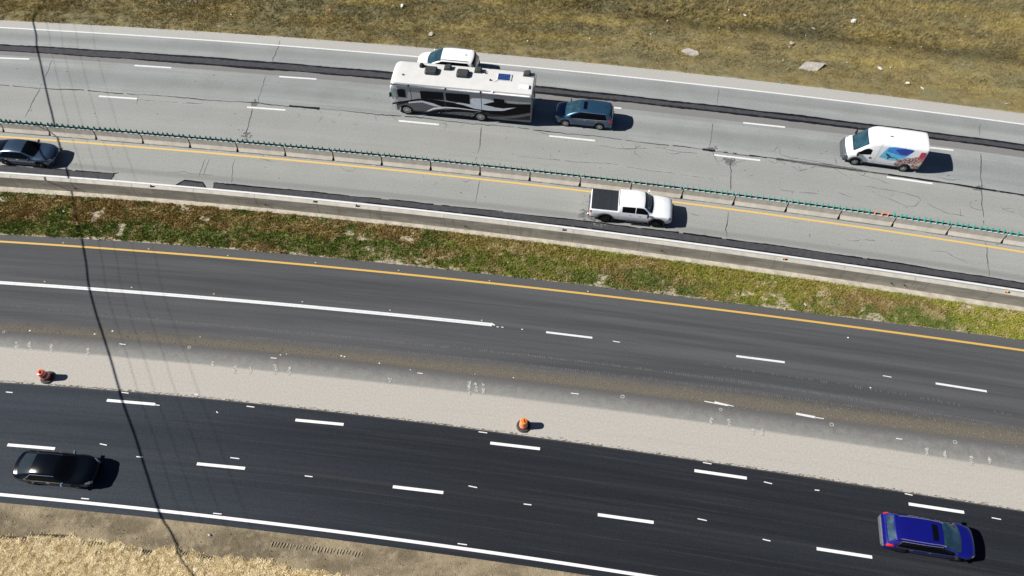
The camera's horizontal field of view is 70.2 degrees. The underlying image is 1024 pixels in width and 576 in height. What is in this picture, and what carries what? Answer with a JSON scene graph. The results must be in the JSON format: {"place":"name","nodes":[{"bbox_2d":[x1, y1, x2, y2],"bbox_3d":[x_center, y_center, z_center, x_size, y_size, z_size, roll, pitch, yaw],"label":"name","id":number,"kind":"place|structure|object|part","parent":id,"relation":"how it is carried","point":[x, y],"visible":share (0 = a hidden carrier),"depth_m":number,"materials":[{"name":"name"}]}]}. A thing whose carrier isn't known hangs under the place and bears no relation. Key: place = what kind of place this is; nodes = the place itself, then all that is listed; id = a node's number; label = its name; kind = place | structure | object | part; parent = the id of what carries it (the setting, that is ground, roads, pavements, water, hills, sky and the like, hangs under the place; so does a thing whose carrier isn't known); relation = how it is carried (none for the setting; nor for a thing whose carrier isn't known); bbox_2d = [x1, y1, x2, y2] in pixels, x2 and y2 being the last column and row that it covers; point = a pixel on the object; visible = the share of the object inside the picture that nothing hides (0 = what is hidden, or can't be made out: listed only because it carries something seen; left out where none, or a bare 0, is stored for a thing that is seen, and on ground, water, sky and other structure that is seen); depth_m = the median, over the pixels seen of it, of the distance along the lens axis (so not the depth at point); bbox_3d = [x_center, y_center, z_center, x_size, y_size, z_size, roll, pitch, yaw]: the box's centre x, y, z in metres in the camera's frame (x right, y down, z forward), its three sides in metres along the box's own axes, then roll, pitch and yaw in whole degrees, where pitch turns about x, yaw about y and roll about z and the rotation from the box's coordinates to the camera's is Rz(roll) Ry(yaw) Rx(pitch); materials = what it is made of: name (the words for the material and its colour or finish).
{"place":"outdoors","nodes":[
{"label":"outdoors","id":0,"kind":"place"},
{"bbox_2d":[0,503,588,575],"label":"dirt verge","id":1,"kind":"structure","parent":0,"point":[171,530],"depth_m":41.32,"materials":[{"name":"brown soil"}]},
{"bbox_2d":[0,533,362,562],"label":"tread marks","id":2,"kind":"object","parent":1,"relation":"on","point":[186,552],"visible":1,"depth_m":41.22},
{"bbox_2d":[0,532,378,575],"bbox_3d":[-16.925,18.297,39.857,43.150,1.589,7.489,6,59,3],"label":"straw","id":3,"kind":"object","parent":1,"relation":"on","point":[265,565],"visible":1,"depth_m":40.93,"materials":[{"name":"plant"}]},
{"bbox_2d":[0,515,511,575],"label":"stray straw","id":4,"kind":"object","parent":1,"relation":"on","point":[217,549],"visible":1,"depth_m":41.31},
{"bbox_2d":[0,235,1023,510],"bbox_3d":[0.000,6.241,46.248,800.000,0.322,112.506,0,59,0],"label":"asphalt road","id":5,"kind":"structure","parent":0,"point":[66,295],"depth_m":47.15,"materials":[{"name":"grey asphalt"}]},
{"bbox_2d":[36,369,54,383],"bbox_3d":[-29.606,5.482,46.032,0.880,0.965,0.880,-16,60,-7],"label":"traffic drum","id":6,"kind":"object","parent":5,"relation":"on","point":[47,377],"visible":1,"depth_m":46.15,"materials":[{"name":"orange plastic"}]},
{"bbox_2d":[516,418,530,432],"bbox_3d":[0.706,8.246,44.377,0.880,0.965,0.880,-15,60,-9],"label":"traffic drum","id":7,"kind":"object","parent":5,"relation":"on","point":[523,425],"visible":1,"depth_m":44.51,"materials":[{"name":"plastic"}]},
{"bbox_2d":[0,20,1023,292],"bbox_3d":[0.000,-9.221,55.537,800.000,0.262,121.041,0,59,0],"label":"concrete road","id":8,"kind":"structure","parent":0,"point":[736,136],"depth_m":56.76,"materials":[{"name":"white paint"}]},
{"bbox_2d":[0,118,49,135],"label":"barrier segment","id":9,"kind":"object","parent":8,"relation":"on","point":[21,127],"visible":1,"depth_m":56.76,"materials":[{"name":"concrete"}]},
{"bbox_2d":[0,139,60,167],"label":"slate sedan","id":10,"kind":"object","parent":8,"relation":"on","point":[28,152],"visible":1,"depth_m":54.76,"materials":[{"name":"blue paint"}]},
{"bbox_3d":[-38.527,-10.741,54.839,0.948,0.294,1.197,5,59,3],"label":"rear window","id":11,"kind":"part","parent":10,"relation":"part of","materials":[{"name":"black glass"}]},
{"bbox_3d":[-37.749,-9.974,54.489,0.631,0.389,0.228,5,59,3],"label":"side window","id":12,"kind":"part","parent":10,"relation":"part of","materials":[{"name":"black glass"}]},
{"bbox_3d":[-36.744,-9.882,54.457,1.254,0.429,0.227,5,59,3],"label":"side window","id":13,"kind":"part","parent":10,"relation":"part of","materials":[{"name":"black glass"}]},
{"bbox_2d":[46,122,95,139],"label":"barrier segment","id":14,"kind":"object","parent":8,"relation":"on","point":[68,131],"visible":1,"depth_m":56.55,"materials":[{"name":"concrete"}]},
{"bbox_2d":[93,126,142,143],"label":"barrier segment","id":15,"kind":"object","parent":8,"relation":"on","point":[114,134],"visible":1,"depth_m":56.35,"materials":[{"name":"concrete"}]},
{"bbox_2d":[140,130,189,147],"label":"barrier segment","id":16,"kind":"object","parent":8,"relation":"on","point":[162,139],"visible":1,"depth_m":56.14,"materials":[{"name":"concrete"}]},
{"bbox_2d":[188,134,237,151],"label":"barrier segment","id":17,"kind":"object","parent":8,"relation":"on","point":[210,143],"visible":1,"depth_m":55.92,"materials":[{"name":"concrete"}]},
{"bbox_2d":[236,138,284,155],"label":"barrier segment","id":18,"kind":"object","parent":8,"relation":"on","point":[264,148],"visible":1,"depth_m":55.71,"materials":[{"name":"concrete"}]},
{"bbox_2d":[284,144,332,160],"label":"barrier segment","id":19,"kind":"object","parent":8,"relation":"on","point":[306,152],"visible":1,"depth_m":55.48,"materials":[{"name":"concrete"}]},
{"bbox_2d":[332,148,381,165],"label":"barrier segment","id":20,"kind":"object","parent":8,"relation":"on","point":[350,156],"visible":1,"depth_m":55.25,"materials":[{"name":"concrete"}]},
{"bbox_2d":[381,152,429,170],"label":"barrier segment","id":21,"kind":"object","parent":8,"relation":"on","point":[410,162],"visible":1,"depth_m":55.01,"materials":[{"name":"concrete"}]},
{"bbox_2d":[417,47,479,66],"bbox_3d":[-5.287,-18.626,59.941,5.117,1.840,2.282,6,59,4],"label":"white suv","id":22,"kind":"object","parent":8,"relation":"on","point":[455,56],"visible":0.59,"depth_m":59.23,"materials":[{"name":"paint"}]},
{"bbox_3d":[-5.796,-18.116,59.155,1.537,0.634,0.124,6,59,4],"label":"side window","id":23,"kind":"part","parent":22,"relation":"part of","materials":[{"name":"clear glass"}]},
{"bbox_3d":[-4.457,-17.976,59.037,1.025,0.577,0.109,6,59,4],"label":"side window","id":24,"kind":"part","parent":22,"relation":"part of","materials":[{"name":"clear glass"}]},
{"bbox_3d":[-3.045,-18.627,59.377,0.299,0.609,1.475,6,59,4],"label":"rear window","id":25,"kind":"part","parent":22,"relation":"part of","materials":[{"name":"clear glass"}]},
{"bbox_2d":[430,158,479,175],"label":"barrier segment","id":26,"kind":"object","parent":8,"relation":"on","point":[460,167],"visible":1,"depth_m":54.76,"materials":[{"name":"concrete"}]},
{"bbox_2d":[389,61,535,121],"bbox_3d":[-3.856,-15.317,56.916,11.296,3.632,2.710,6,59,4],"label":"motorhome","id":27,"kind":"object","parent":8,"relation":"on","point":[480,94],"visible":1,"depth_m":55.79,"materials":[{"name":"white painted fiberglass"},{"name":"rubber"},{"name":"dark glass"}]},
{"bbox_2d":[397,89,405,97],"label":"side window","id":28,"kind":"structure","parent":27,"relation":"in","point":[401,93],"depth_m":56.18,"materials":[{"name":"black glass"}]},
{"bbox_2d":[420,91,443,99],"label":"side window","id":29,"kind":"structure","parent":27,"relation":"in","point":[424,95],"depth_m":56.00,"materials":[{"name":"black glass"}]},
{"bbox_2d":[445,93,469,103],"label":"side window","id":30,"kind":"structure","parent":27,"relation":"in","point":[460,98],"depth_m":55.86,"materials":[{"name":"black glass"}]},
{"bbox_2d":[494,99,503,107],"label":"side window","id":31,"kind":"structure","parent":27,"relation":"in","point":[498,103],"depth_m":55.81,"materials":[{"name":"black glass"}]},
{"bbox_2d":[479,162,529,180],"bbox_3d":[-0.569,-8.804,54.447,3.830,1.201,0.600,7,59,4],"label":"barrier segment","id":32,"kind":"object","parent":8,"relation":"on","point":[504,172],"visible":1,"depth_m":54.50,"materials":[{"name":"concrete"}]},
{"bbox_2d":[528,167,579,186],"bbox_3d":[3.166,-8.352,54.176,3.830,1.200,0.600,7,59,4],"label":"barrier segment","id":33,"kind":"object","parent":8,"relation":"on","point":[544,176],"visible":1,"depth_m":54.22,"materials":[{"name":"concrete"}]},
{"bbox_2d":[555,98,613,129],"bbox_3d":[5.693,-13.763,57.100,4.616,1.720,2.147,7,59,4],"label":"crossover","id":34,"kind":"object","parent":8,"relation":"on","point":[599,115],"visible":1,"depth_m":56.57,"materials":[{"name":"blue metal"}]},
{"bbox_2d":[570,113,588,118],"bbox_3d":[5.216,-13.348,56.365,1.395,0.532,0.186,7,59,4],"label":"side window","id":35,"kind":"structure","parent":34,"relation":"in","point":[578,115],"depth_m":56.37,"materials":[{"name":"black glass"}]},
{"bbox_2d":[589,113,601,119],"bbox_3d":[6.430,-13.204,56.249,0.934,0.482,0.174,7,59,4],"label":"side window","id":36,"kind":"structure","parent":34,"relation":"in","point":[591,116],"depth_m":56.23,"materials":[{"name":"black glass"}]},
{"bbox_2d":[579,173,631,190],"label":"barrier segment","id":37,"kind":"object","parent":8,"relation":"on","point":[606,183],"visible":1,"depth_m":53.92,"materials":[{"name":"concrete"}]},
{"bbox_2d":[587,188,673,226],"bbox_3d":[8.547,-5.907,52.288,6.100,1.910,2.440,6,59,4],"label":"pickup truck","id":38,"kind":"object","parent":8,"relation":"on","point":[631,206],"visible":1,"depth_m":51.78,"materials":[{"name":"white paint"}]},
{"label":"side window","id":39,"kind":"part","parent":38,"relation":"part of","materials":[{"name":"black glass"}]},
{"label":"side window","id":40,"kind":"part","parent":38,"relation":"part of","materials":[{"name":"black glass"}]},
{"bbox_2d":[630,181,682,198],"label":"barrier segment","id":41,"kind":"object","parent":8,"relation":"on","point":[669,191],"visible":0.98,"depth_m":53.60,"materials":[{"name":"concrete"}]},
{"bbox_2d":[680,186,734,204],"bbox_3d":[14.351,-6.885,53.298,3.830,1.200,0.600,8,59,5],"label":"barrier segment","id":42,"kind":"object","parent":8,"relation":"on","point":[710,196],"visible":1,"depth_m":53.35,"materials":[{"name":"concrete"}]},
{"bbox_2d":[732,192,787,211],"bbox_3d":[18.073,-6.360,52.984,3.830,1.201,0.600,8,59,5],"label":"barrier segment","id":43,"kind":"object","parent":8,"relation":"on","point":[757,202],"visible":1,"depth_m":53.03,"materials":[{"name":"concrete"}]},
{"bbox_2d":[784,199,841,218],"bbox_3d":[21.790,-5.812,52.656,3.830,1.201,0.600,9,59,5],"label":"barrier segment","id":44,"kind":"object","parent":8,"relation":"on","point":[816,210],"visible":1,"depth_m":52.70,"materials":[{"name":"concrete"}]},
{"bbox_2d":[837,206,895,226],"bbox_3d":[25.504,-5.245,52.317,3.830,1.201,0.600,9,60,5],"label":"barrier segment","id":45,"kind":"object","parent":8,"relation":"on","point":[867,217],"visible":1,"depth_m":52.35,"materials":[{"name":"concrete"}]},
{"bbox_2d":[840,126,929,171],"bbox_3d":[27.856,-10.603,54.697,5.651,2.600,2.440,9,60,5],"label":"cargo van","id":46,"kind":"object","parent":8,"relation":"on","point":[902,150],"visible":1,"depth_m":53.92,"materials":[{"name":"white paint"}]},
{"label":"side window","id":47,"kind":"part","parent":46,"relation":"part of","materials":[{"name":"black glass"}]},
{"bbox_2d":[890,214,950,234],"bbox_3d":[29.211,-4.645,51.957,3.830,1.201,0.600,9,60,6],"label":"barrier segment","id":48,"kind":"object","parent":8,"relation":"on","point":[920,225],"visible":0.99,"depth_m":51.99,"materials":[{"name":"concrete"}]},
{"bbox_2d":[945,222,1006,242],"bbox_3d":[32.915,-4.032,51.591,3.830,1.201,0.600,10,60,6],"label":"barrier segment","id":49,"kind":"object","parent":8,"relation":"on","point":[981,233],"visible":1,"depth_m":51.62,"materials":[{"name":"concrete"}]},
{"bbox_2d":[1000,230,1023,246],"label":"barrier segment","id":50,"kind":"object","parent":8,"relation":"on","point":[1012,238],"visible":0.98,"depth_m":51.43,"materials":[{"name":"concrete"}]},
{"bbox_2d":[0,382,1023,575],"bbox_3d":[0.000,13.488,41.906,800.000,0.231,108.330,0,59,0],"label":"new asphalt road","id":51,"kind":"structure","parent":0,"point":[566,506],"depth_m":42.62,"materials":[{"name":"black asphalt"}]},
{"bbox_2d":[13,450,102,488],"bbox_3d":[-26.632,10.562,42.676,4.714,1.450,2.130,4,59,3],"label":"black sedan","id":52,"kind":"object","parent":51,"relation":"on","point":[61,469],"visible":1,"depth_m":42.24,"materials":[{"name":"paint"}]},
{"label":"rear window","id":53,"kind":"part","parent":52,"relation":"part of","materials":[{"name":"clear glass"}]},
{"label":"side window","id":54,"kind":"part","parent":52,"relation":"part of","materials":[{"name":"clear glass"}]},
{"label":"side window","id":55,"kind":"part","parent":52,"relation":"part of","materials":[{"name":"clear glass"}]},
{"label":"side window","id":56,"kind":"part","parent":52,"relation":"part of","materials":[{"name":"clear glass"}]},
{"bbox_2d":[878,512,974,560],"bbox_3d":[23.213,13.808,40.564,5.017,1.740,2.262,8,59,5],"label":"blue suv","id":57,"kind":"object","parent":51,"relation":"on","point":[951,540],"visible":1,"depth_m":40.05,"materials":[{"name":"paint"}]},
{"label":"rear window","id":58,"kind":"part","parent":57,"relation":"part of","materials":[{"name":"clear glass"}]},
{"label":"side window","id":59,"kind":"part","parent":57,"relation":"part of","materials":[{"name":"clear glass"}]},
{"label":"side window","id":60,"kind":"part","parent":57,"relation":"part of","materials":[{"name":"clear glass"}]},
{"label":"side window","id":61,"kind":"part","parent":57,"relation":"part of","materials":[{"name":"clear glass"}]},
{"bbox_2d":[0,0,1023,113],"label":"verge ground","id":62,"kind":"structure","parent":0,"point":[970,101],"depth_m":63.75,"materials":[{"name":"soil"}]},
{"bbox_2d":[681,48,698,55],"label":"concrete slab","id":63,"kind":"structure","parent":62,"relation":"on","point":[689,51],"depth_m":62.98,"materials":[{"name":"white concrete"}]},
{"bbox_2d":[798,61,825,71],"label":"concrete slab","id":64,"kind":"structure","parent":62,"relation":"on","point":[808,66],"depth_m":61.91,"materials":[{"name":"white concrete"}]},
{"bbox_2d":[0,190,1023,339],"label":"median grass","id":65,"kind":"structure","parent":0,"point":[10,220],"depth_m":51.26,"materials":[{"name":"green plant"}]},
{"bbox_2d":[3,323,1022,446],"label":"road gravel","id":66,"kind":"structure","parent":0,"point":[495,375],"depth_m":46.66,"materials":[{"name":"grey gravel"}]},
{"bbox_3d":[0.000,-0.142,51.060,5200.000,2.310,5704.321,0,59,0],"label":"ground","id":67,"kind":"structure","parent":0,"visible":0},
{"bbox_2d":[0,174,1023,306],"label":"concrete wall","id":68,"kind":"structure","parent":67,"relation":"on","point":[608,240],"depth_m":51.51,"materials":[{"name":"grey concrete"}]},
{"bbox_2d":[0,186,1023,311],"bbox_3d":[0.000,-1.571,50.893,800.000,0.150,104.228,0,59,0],"label":"wall footing","id":69,"kind":"object","parent":67,"relation":"on","point":[669,257],"depth_m":51.85,"materials":[{"name":"concrete"}]}
]}

